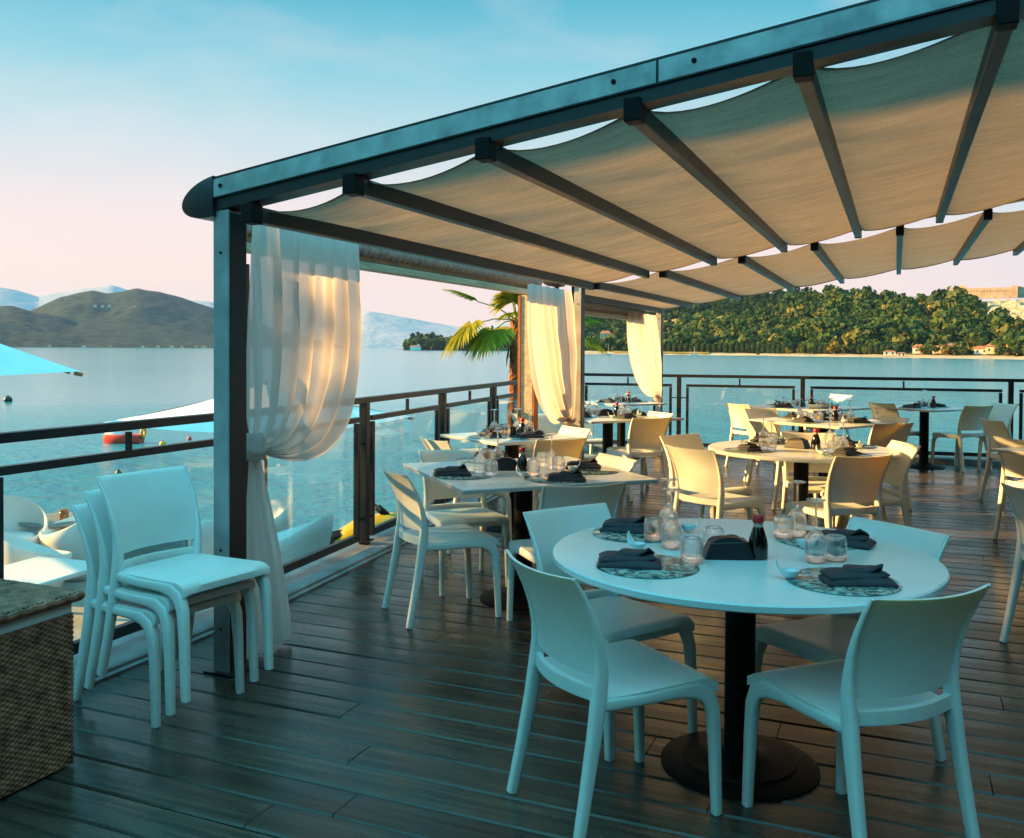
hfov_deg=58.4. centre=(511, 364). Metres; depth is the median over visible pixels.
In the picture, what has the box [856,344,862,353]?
clipped tree
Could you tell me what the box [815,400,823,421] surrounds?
wine glass
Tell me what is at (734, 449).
placemat
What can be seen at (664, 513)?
wine glass
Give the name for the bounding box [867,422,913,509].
resin chair
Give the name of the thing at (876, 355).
beach
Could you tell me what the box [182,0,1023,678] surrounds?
awning pergola
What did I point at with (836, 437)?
tumbler
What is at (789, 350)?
shore bush
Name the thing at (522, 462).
soy bottle
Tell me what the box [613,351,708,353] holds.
grass bank
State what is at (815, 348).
clipped tree
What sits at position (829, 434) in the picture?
wine glass
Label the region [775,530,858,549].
placemat
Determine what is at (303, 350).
sheer curtain
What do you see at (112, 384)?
lake
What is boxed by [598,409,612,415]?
napkin box
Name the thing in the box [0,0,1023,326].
sky
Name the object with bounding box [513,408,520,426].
wine glass
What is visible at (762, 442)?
tumbler
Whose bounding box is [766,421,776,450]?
wine glass
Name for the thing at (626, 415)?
folded napkin
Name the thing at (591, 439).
resin chair
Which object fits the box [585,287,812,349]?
distant wood
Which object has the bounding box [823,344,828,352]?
clipped tree
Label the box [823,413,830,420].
napkin box
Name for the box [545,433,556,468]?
wine glass
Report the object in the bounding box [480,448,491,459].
tumbler
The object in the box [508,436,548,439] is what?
placemat
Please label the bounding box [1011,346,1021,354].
garden tree
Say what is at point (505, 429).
wine glass
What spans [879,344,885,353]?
clipped tree
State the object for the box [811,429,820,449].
soy bottle
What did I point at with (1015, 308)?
cliff
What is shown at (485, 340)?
fan palm
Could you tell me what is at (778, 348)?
clipped tree
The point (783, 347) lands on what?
clipped tree
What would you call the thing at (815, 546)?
wine glass
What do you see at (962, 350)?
garden tree
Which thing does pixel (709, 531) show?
tumbler
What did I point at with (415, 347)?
white chapel
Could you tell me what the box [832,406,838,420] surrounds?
soy bottle
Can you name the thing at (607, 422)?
square table
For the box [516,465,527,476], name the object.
sauce dish
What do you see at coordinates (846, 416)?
tumbler
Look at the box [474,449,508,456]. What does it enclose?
folded napkin
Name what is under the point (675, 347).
clipped tree
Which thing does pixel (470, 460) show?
placemat
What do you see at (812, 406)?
resin chair
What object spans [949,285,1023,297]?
hilltop castle
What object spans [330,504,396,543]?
jet ski
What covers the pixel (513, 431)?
napkin box
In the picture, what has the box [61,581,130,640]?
terrace
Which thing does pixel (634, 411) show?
folded napkin
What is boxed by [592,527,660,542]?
placemat
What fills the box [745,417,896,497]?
square table
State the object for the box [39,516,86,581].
tub armchair
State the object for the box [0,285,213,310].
mountains
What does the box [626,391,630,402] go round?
soy bottle
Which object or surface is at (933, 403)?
soy bottle
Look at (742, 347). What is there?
clipped tree
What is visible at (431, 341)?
headland
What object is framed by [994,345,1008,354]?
garden tree
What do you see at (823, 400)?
wine glass
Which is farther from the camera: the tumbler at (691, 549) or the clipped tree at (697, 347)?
the clipped tree at (697, 347)
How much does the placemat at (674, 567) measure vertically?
0.004 m
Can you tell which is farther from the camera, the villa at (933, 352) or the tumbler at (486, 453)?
the villa at (933, 352)
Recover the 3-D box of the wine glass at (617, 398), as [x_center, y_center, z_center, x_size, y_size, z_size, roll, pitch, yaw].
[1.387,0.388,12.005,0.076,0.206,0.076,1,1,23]
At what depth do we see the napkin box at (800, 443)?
6.57 m
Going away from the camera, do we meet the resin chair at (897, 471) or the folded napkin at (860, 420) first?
the resin chair at (897, 471)
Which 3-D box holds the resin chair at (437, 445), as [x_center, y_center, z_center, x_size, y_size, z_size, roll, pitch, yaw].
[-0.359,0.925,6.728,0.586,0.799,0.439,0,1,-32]
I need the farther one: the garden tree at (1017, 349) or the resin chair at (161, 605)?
the garden tree at (1017, 349)
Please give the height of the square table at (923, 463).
0.740 m
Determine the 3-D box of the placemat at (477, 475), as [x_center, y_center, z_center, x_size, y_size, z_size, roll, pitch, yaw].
[-0.281,0.611,5.072,0.336,0.004,0.336,1,1,39]
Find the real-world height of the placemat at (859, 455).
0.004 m
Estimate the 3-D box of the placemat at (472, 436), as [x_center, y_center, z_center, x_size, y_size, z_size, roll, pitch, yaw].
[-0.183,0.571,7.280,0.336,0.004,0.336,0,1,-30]
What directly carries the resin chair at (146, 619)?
on the deck
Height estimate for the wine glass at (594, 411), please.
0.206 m
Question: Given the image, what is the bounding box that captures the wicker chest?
[0,578,85,798]
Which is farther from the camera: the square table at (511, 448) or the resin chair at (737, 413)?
the resin chair at (737, 413)
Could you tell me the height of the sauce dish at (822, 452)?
0.061 m
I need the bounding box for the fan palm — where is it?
[440,289,610,425]
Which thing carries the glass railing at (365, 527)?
on the ledge at (129, 652)
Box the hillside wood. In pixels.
[598,284,1023,355]
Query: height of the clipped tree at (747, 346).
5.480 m
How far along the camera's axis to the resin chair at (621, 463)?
5.53 m
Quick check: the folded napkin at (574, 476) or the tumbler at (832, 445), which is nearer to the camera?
the folded napkin at (574, 476)
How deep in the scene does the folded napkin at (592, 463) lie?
5.36 m
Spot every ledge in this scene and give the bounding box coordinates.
[73,446,594,689]
[585,444,1000,467]
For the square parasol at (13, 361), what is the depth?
8.77 m
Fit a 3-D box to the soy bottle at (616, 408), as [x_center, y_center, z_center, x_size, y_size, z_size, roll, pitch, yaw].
[1.094,0.466,9.581,0.066,0.145,0.066,1,1,23]
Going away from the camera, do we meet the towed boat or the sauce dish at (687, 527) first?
the sauce dish at (687, 527)
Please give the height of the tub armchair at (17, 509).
0.818 m
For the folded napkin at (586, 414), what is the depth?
9.41 m
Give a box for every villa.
[599,331,610,337]
[912,344,921,353]
[932,345,943,353]
[941,343,954,348]
[973,346,985,353]
[985,343,1004,353]
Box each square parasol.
[0,344,82,376]
[103,399,413,484]
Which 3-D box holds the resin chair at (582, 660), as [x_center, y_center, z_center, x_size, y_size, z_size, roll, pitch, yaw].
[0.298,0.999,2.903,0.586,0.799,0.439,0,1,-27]
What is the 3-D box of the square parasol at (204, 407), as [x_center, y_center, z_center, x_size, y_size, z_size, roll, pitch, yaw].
[-3.160,1.211,11.745,2.759,2.010,2.759,1,1,26]
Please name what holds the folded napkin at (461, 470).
on the placemat at (477, 475)
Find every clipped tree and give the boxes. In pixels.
[666,343,671,351]
[672,343,677,351]
[678,343,683,351]
[683,343,688,351]
[689,343,694,351]
[695,343,700,351]
[700,343,705,351]
[706,343,711,352]
[712,343,717,352]
[717,343,723,352]
[723,343,728,351]
[728,343,734,352]
[735,343,740,352]
[740,343,745,352]
[745,343,750,352]
[750,343,755,352]
[755,343,760,351]
[761,343,766,352]
[766,343,771,352]
[771,343,776,352]
[776,343,781,352]
[781,343,787,352]
[801,344,806,352]
[812,345,817,352]
[817,344,823,352]
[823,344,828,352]
[844,344,850,353]
[850,344,856,353]
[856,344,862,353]
[867,344,874,353]
[874,344,880,353]
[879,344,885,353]
[885,344,891,350]
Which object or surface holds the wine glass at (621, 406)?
on the placemat
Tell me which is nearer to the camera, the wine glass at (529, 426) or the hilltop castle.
the wine glass at (529, 426)
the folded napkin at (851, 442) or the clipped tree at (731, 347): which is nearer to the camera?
the folded napkin at (851, 442)
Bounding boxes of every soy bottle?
[516,447,526,472]
[519,418,525,428]
[613,402,618,416]
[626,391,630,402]
[748,515,767,559]
[809,395,813,403]
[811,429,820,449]
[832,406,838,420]
[930,396,935,407]
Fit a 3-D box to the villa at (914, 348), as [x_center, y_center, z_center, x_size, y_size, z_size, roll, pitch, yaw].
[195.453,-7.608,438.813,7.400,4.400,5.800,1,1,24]
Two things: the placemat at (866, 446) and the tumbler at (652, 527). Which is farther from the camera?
the placemat at (866, 446)
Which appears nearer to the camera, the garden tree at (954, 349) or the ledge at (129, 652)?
the ledge at (129, 652)
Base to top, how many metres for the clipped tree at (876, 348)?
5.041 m
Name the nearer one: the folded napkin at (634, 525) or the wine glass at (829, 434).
the folded napkin at (634, 525)
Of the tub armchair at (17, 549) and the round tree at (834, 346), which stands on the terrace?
the tub armchair at (17, 549)
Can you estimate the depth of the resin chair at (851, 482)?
5.73 m
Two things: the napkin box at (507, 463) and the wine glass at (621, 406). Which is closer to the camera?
the napkin box at (507, 463)
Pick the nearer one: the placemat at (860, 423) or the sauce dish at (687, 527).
the sauce dish at (687, 527)
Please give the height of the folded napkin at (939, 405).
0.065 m
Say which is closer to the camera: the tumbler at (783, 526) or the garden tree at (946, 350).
the tumbler at (783, 526)
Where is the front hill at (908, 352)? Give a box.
[598,301,1014,355]
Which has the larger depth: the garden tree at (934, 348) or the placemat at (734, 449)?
the garden tree at (934, 348)
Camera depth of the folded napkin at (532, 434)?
7.19 m
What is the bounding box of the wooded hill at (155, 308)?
[31,288,213,335]
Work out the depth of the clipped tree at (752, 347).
514.17 m
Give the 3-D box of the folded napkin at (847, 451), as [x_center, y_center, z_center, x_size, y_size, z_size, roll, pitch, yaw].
[2.249,0.569,6.160,0.205,0.065,0.117,-1,1,-41]
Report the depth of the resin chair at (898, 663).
2.54 m
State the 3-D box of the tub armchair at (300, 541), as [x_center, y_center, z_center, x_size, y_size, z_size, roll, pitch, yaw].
[-2.207,1.874,9.203,0.816,0.788,0.816,0,1,3]
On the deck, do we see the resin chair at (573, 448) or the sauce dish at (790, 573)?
the resin chair at (573, 448)
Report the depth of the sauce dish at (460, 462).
5.49 m
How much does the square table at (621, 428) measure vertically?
0.740 m
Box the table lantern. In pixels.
[59,508,68,520]
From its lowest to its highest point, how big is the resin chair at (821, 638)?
0.799 m
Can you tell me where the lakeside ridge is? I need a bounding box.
[0,306,213,347]
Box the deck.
[0,449,1023,837]
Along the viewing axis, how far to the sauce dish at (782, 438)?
6.97 m
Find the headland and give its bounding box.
[402,325,510,350]
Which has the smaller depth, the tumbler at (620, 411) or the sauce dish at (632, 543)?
the sauce dish at (632, 543)
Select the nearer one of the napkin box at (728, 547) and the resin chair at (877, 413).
the napkin box at (728, 547)
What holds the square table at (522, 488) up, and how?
on the deck
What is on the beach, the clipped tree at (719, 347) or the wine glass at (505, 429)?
the clipped tree at (719, 347)
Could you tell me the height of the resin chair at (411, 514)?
0.799 m
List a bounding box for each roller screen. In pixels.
[246,224,542,496]
[585,302,644,320]
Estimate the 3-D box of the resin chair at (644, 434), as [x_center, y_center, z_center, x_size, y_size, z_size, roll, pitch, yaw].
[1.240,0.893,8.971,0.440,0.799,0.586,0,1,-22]
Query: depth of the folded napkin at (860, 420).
8.86 m
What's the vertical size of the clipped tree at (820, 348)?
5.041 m
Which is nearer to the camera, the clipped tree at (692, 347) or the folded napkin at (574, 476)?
the folded napkin at (574, 476)
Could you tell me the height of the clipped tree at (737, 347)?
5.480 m
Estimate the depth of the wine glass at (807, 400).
11.58 m
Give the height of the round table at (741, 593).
0.740 m
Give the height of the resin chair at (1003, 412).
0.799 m
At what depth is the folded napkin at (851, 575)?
2.74 m
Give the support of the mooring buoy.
on the lake
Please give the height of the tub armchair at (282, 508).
0.743 m
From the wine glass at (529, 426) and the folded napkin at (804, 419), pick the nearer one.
the wine glass at (529, 426)
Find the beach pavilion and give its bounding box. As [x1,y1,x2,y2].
[883,351,895,355]
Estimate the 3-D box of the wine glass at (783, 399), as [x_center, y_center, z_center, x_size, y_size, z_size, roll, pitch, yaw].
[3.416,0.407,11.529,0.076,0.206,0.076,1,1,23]
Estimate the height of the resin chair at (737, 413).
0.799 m
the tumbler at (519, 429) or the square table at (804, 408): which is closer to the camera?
the tumbler at (519, 429)
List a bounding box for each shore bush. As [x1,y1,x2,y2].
[785,347,792,354]
[796,347,802,353]
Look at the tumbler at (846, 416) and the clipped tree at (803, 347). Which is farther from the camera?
the clipped tree at (803, 347)
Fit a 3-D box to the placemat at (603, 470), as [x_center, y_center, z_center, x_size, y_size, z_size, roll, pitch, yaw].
[0.448,0.611,5.301,0.336,0.004,0.336,1,1,27]
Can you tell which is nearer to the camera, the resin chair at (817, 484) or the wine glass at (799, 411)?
the resin chair at (817, 484)
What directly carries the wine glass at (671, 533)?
on the round table at (741, 593)
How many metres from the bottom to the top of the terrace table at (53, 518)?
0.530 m
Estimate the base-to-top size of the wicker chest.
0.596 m
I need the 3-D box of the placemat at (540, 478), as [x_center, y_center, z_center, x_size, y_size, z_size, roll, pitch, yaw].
[0.231,0.616,4.968,0.336,0.004,0.336,0,1,-6]
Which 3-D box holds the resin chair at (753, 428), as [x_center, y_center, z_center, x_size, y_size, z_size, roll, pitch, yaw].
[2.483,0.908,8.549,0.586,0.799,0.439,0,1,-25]
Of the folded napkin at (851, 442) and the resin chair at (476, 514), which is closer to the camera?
the resin chair at (476, 514)
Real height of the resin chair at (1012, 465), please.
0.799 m
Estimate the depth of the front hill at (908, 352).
473.53 m
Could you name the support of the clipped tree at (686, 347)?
on the grass bank
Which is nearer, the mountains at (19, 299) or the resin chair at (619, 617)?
the resin chair at (619, 617)
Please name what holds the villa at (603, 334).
on the front hill at (908, 352)
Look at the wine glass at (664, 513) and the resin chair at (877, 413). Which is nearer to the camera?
the wine glass at (664, 513)
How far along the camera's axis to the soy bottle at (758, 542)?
3.08 m
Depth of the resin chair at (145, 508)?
3.72 m
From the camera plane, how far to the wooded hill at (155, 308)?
2748.61 m
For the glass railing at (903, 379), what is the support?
on the back ledge at (949, 461)
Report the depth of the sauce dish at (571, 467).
5.26 m
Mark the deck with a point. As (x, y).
(356, 711)
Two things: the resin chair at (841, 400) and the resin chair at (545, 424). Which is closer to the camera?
the resin chair at (545, 424)
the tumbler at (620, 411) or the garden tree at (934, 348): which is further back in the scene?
the garden tree at (934, 348)
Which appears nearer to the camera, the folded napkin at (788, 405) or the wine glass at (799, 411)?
the wine glass at (799, 411)
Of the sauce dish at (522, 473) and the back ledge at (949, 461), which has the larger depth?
the back ledge at (949, 461)
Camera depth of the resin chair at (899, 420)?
9.05 m
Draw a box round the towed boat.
[103,429,145,443]
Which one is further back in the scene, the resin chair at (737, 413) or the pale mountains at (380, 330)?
the pale mountains at (380, 330)
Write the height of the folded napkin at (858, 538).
0.065 m
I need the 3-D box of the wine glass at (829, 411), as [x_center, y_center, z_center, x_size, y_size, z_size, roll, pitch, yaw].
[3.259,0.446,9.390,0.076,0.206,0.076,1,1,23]
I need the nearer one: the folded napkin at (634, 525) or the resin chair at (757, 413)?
the folded napkin at (634, 525)
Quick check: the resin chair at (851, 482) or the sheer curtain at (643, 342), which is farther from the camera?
the sheer curtain at (643, 342)
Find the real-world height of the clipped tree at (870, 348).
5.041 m
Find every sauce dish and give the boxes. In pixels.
[457,455,469,464]
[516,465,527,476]
[568,461,580,470]
[627,531,645,548]
[681,517,700,531]
[774,557,799,578]
[779,434,786,441]
[796,538,804,547]
[816,445,826,454]
[855,440,862,447]
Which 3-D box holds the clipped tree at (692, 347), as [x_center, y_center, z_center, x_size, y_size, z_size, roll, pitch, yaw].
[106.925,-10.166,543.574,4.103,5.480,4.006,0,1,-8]
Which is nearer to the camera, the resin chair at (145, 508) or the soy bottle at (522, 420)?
the resin chair at (145, 508)
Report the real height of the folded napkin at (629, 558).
0.065 m
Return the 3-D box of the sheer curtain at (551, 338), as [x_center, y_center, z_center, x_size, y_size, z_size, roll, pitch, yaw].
[0.400,0.302,8.124,0.154,1.960,1.264,1,1,25]
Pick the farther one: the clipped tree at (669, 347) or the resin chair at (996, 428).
the clipped tree at (669, 347)
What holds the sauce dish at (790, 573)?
on the placemat at (808, 578)
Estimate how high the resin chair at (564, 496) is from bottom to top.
0.799 m
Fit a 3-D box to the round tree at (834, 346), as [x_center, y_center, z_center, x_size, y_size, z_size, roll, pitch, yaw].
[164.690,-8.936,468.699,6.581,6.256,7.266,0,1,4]
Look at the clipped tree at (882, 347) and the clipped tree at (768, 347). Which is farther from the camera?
the clipped tree at (768, 347)
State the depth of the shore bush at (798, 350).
469.91 m
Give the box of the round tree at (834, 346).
[826,341,840,353]
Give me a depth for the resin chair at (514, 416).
9.29 m
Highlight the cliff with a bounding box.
[987,299,1023,318]
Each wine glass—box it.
[473,436,485,472]
[489,409,497,429]
[491,430,503,459]
[501,411,510,436]
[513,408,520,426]
[525,410,533,430]
[527,438,539,475]
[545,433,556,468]
[590,397,597,416]
[615,394,620,401]
[619,395,623,408]
[624,397,630,412]
[659,478,677,520]
[660,488,681,548]
[758,416,767,440]
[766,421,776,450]
[780,389,786,402]
[788,480,806,536]
[794,390,800,406]
[796,399,802,417]
[804,498,827,562]
[806,389,810,404]
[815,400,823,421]
[821,390,826,403]
[824,417,833,444]
[826,398,832,418]
[838,422,848,447]
[847,400,854,418]
[921,391,927,407]
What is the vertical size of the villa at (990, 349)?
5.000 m
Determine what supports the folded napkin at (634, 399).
on the placemat
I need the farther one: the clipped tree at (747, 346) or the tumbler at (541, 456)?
the clipped tree at (747, 346)
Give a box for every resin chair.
[70,503,243,727]
[83,489,258,715]
[95,465,272,702]
[381,465,501,628]
[418,448,509,595]
[419,436,511,553]
[502,437,587,536]
[505,549,721,837]
[506,482,624,620]
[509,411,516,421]
[523,502,697,761]
[536,425,590,509]
[538,415,596,459]
[584,405,602,453]
[596,453,636,518]
[606,417,670,500]
[607,411,672,494]
[659,433,752,519]
[666,444,765,520]
[725,402,758,466]
[742,419,817,509]
[742,583,990,837]
[743,408,780,487]
[755,516,950,794]
[780,432,854,528]
[784,404,839,432]
[785,454,892,528]
[818,440,920,528]
[827,394,852,435]
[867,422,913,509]
[868,402,918,435]
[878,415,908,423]
[931,405,993,471]
[954,402,1017,469]
[979,417,1011,505]
[992,436,1023,539]
[999,482,1023,642]
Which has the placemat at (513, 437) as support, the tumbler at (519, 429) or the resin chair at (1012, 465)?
the tumbler at (519, 429)
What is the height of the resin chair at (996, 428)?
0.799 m
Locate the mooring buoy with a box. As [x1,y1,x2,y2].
[3,395,12,401]
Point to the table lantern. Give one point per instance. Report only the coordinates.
(63, 513)
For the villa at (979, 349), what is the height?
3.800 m
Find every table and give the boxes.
[4,556,97,586]
[18,512,75,527]
[403,456,658,610]
[440,432,584,532]
[538,411,683,453]
[553,518,949,801]
[584,401,666,459]
[708,440,899,524]
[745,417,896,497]
[750,404,869,432]
[873,405,962,469]
[990,446,1023,454]
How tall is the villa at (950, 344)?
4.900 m
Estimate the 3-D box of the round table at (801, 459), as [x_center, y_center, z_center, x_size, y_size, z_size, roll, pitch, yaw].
[2.076,0.970,6.585,1.310,0.740,1.310,1,1,23]
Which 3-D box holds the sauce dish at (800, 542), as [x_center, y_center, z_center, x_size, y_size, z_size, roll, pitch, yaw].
[1.050,0.618,3.256,0.076,0.061,0.056,1,1,13]
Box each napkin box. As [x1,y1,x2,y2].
[494,457,516,470]
[510,426,516,435]
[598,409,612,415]
[703,534,754,559]
[784,437,810,448]
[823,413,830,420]
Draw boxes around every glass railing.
[0,380,517,654]
[584,373,1023,456]
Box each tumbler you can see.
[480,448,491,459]
[484,460,497,475]
[516,426,525,435]
[537,452,547,466]
[552,455,564,469]
[617,409,623,416]
[644,516,663,540]
[680,535,702,563]
[703,525,724,547]
[759,438,766,449]
[768,432,777,442]
[773,514,793,538]
[808,413,815,420]
[825,534,846,560]
[827,440,838,452]
[832,435,841,440]
[842,413,849,420]
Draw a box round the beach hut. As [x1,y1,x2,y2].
[897,352,904,355]
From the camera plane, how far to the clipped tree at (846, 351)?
469.26 m
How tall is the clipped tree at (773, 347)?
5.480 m
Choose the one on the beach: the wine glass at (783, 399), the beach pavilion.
the beach pavilion
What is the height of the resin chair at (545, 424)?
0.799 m
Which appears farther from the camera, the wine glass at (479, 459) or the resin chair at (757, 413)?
the resin chair at (757, 413)
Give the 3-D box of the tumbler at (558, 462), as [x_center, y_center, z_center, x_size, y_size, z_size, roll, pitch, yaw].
[0.271,0.567,5.339,0.075,0.080,0.075,1,1,28]
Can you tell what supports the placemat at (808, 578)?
on the round table at (741, 593)
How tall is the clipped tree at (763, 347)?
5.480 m
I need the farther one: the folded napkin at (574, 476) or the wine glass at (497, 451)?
the wine glass at (497, 451)
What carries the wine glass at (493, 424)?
on the placemat
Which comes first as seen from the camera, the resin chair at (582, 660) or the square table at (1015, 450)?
the resin chair at (582, 660)
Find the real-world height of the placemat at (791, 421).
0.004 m
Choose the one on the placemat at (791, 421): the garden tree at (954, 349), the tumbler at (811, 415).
the tumbler at (811, 415)
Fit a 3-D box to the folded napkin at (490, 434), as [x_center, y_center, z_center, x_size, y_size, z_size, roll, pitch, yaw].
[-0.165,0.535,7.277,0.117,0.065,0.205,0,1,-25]
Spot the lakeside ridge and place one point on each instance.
(20, 327)
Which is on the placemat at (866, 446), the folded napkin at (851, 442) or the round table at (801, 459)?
the folded napkin at (851, 442)
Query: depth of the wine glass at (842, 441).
6.28 m
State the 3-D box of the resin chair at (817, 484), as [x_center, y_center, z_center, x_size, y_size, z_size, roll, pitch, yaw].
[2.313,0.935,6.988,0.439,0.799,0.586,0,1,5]
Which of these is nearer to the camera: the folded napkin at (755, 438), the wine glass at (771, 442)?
the wine glass at (771, 442)
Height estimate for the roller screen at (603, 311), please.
0.200 m
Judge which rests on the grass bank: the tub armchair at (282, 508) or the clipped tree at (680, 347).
the clipped tree at (680, 347)
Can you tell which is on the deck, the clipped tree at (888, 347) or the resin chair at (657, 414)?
the resin chair at (657, 414)
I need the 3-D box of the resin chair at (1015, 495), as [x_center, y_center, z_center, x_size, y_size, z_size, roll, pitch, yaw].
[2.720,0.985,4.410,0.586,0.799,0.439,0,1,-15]
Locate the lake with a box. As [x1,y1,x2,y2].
[0,347,1023,530]
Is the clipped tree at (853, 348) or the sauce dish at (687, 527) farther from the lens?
the clipped tree at (853, 348)
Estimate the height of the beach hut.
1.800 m
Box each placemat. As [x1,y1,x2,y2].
[431,471,490,479]
[456,457,474,462]
[468,435,507,438]
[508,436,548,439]
[524,474,573,482]
[560,467,617,474]
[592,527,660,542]
[595,554,699,578]
[723,447,772,452]
[740,439,784,443]
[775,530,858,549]
[785,567,901,595]
[786,420,821,422]
[820,452,871,456]
[846,422,873,423]
[855,444,875,448]
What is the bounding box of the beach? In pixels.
[585,351,1023,358]
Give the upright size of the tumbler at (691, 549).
0.080 m
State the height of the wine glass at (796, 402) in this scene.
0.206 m
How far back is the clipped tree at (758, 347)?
511.75 m
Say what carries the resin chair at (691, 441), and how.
on the deck
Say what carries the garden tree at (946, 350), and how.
on the beach
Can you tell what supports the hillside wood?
on the front hill at (908, 352)
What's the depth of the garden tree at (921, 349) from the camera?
428.06 m
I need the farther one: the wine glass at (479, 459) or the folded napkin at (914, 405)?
the folded napkin at (914, 405)
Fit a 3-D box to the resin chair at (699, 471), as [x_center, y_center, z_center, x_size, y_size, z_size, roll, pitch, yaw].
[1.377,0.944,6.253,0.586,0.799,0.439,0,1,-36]
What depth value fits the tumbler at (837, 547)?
3.05 m
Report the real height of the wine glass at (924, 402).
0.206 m
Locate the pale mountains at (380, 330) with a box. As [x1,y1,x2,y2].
[361,311,509,347]
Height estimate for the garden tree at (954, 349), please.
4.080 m
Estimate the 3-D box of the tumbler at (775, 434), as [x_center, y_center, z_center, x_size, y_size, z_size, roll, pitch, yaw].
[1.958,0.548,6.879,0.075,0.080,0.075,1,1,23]
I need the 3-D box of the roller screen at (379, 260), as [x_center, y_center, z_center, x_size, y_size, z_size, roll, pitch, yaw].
[-0.609,0.265,6.431,0.173,2.125,4.180,1,1,23]
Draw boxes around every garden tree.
[916,346,926,353]
[929,345,940,353]
[941,346,951,353]
[950,345,957,353]
[957,346,968,354]
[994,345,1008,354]
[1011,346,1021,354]
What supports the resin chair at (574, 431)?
on the deck
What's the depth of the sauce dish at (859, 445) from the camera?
6.56 m
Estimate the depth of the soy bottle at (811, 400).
11.32 m
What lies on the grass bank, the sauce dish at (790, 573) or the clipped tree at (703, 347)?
the clipped tree at (703, 347)
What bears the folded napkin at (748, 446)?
on the placemat at (734, 449)
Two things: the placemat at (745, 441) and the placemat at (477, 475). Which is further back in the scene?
the placemat at (745, 441)
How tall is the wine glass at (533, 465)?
0.206 m
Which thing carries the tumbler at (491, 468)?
on the placemat at (477, 475)
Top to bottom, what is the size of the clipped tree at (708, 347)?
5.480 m
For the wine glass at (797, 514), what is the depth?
3.43 m
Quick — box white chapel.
[410,344,420,349]
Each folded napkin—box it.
[433,464,471,475]
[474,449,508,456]
[479,429,502,437]
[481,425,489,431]
[515,430,544,437]
[547,469,585,481]
[565,458,600,468]
[584,411,590,416]
[597,548,661,569]
[598,398,614,402]
[599,516,644,533]
[616,412,637,418]
[631,408,646,414]
[632,396,641,401]
[736,441,761,450]
[750,433,779,441]
[774,402,792,407]
[783,412,795,417]
[792,416,813,421]
[818,564,898,586]
[820,529,876,548]
[831,445,861,455]
[845,436,863,446]
[847,416,871,422]
[902,403,921,407]
[936,403,946,406]
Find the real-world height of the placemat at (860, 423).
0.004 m
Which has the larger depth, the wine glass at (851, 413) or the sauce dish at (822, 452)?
the wine glass at (851, 413)
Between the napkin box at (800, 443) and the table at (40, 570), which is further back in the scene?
the table at (40, 570)
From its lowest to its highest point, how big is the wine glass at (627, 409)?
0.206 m
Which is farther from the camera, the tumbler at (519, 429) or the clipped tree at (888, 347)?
the clipped tree at (888, 347)
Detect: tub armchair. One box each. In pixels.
[4,495,47,544]
[4,532,71,587]
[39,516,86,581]
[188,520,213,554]
[270,496,292,532]
[277,513,333,563]
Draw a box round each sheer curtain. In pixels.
[246,225,360,658]
[527,284,576,425]
[627,311,662,411]
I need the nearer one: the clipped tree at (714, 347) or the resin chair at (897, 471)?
the resin chair at (897, 471)
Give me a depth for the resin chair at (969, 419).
10.96 m
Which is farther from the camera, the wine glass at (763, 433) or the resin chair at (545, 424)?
the resin chair at (545, 424)
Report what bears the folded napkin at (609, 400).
on the placemat
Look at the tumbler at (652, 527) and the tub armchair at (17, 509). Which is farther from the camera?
the tub armchair at (17, 509)
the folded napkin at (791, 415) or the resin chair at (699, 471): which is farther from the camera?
the folded napkin at (791, 415)

